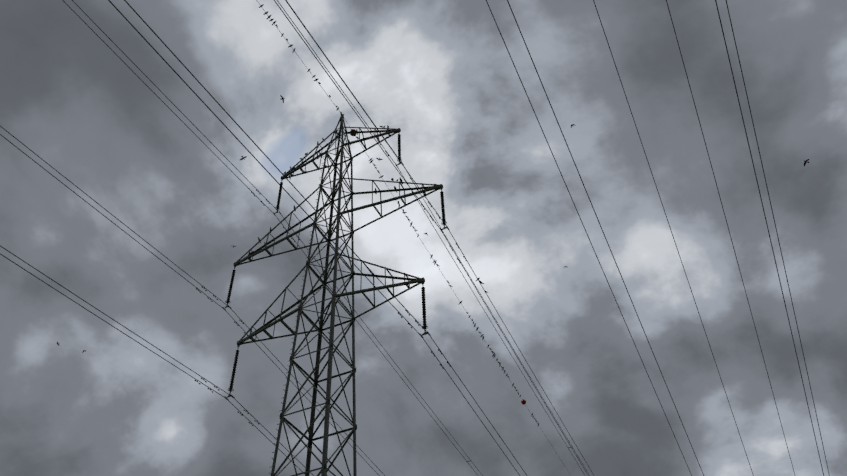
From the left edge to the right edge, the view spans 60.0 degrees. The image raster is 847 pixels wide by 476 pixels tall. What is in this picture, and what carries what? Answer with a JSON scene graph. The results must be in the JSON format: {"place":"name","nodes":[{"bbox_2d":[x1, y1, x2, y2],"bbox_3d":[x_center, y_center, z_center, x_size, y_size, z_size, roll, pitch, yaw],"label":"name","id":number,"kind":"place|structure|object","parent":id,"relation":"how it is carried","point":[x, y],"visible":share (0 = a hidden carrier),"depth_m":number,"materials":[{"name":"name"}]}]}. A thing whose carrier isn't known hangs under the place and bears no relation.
{"place":"outdoors","nodes":[
{"label":"outdoors","id":0,"kind":"place"},
{"bbox_2d":[0,0,846,475],"label":"sky","id":1,"kind":"structure","parent":0,"point":[443,73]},
{"bbox_3d":[-7.001,-24.601,1.226,8.464,40.922,5.359,-20,-47,16],"label":"pylon","id":2,"kind":"object","parent":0,"visible":0},
{"bbox_3d":[-7.812,-35.529,12.346,0.367,2.085,0.368,-20,-47,16],"label":"line insulator","id":3,"kind":"object","parent":2,"relation":"attached to","visible":0},
{"bbox_2d":[486,0,829,475],"bbox_3d":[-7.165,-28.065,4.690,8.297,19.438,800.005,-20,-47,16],"label":"power lines","id":4,"kind":"object","parent":3,"relation":"hanging from","point":[668,222],"visible":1,"depth_m":34.01,"materials":[{"name":"metal"}]},
{"label":"ground","id":5,"kind":"structure","parent":0,"visible":0},
{"bbox_2d":[223,113,449,475],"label":"pylon","id":6,"kind":"object","parent":5,"relation":"on","point":[327,407],"visible":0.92,"depth_m":47.41,"materials":[{"name":"metal"}]},
{"bbox_2d":[0,0,593,475],"bbox_3d":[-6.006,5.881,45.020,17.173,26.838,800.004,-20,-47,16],"label":"power lines","id":7,"kind":"object","parent":6,"relation":"attached to","point":[294,240],"visible":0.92,"depth_m":43.83,"materials":[{"name":"metal"}]},
{"bbox_2d":[256,0,569,473],"bbox_3d":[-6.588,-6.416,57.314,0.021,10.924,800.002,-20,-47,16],"label":"earth wire","id":8,"kind":"object","parent":6,"relation":"attached to","point":[403,212],"visible":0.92,"depth_m":68.05,"materials":[{"name":"metal"}]}
]}

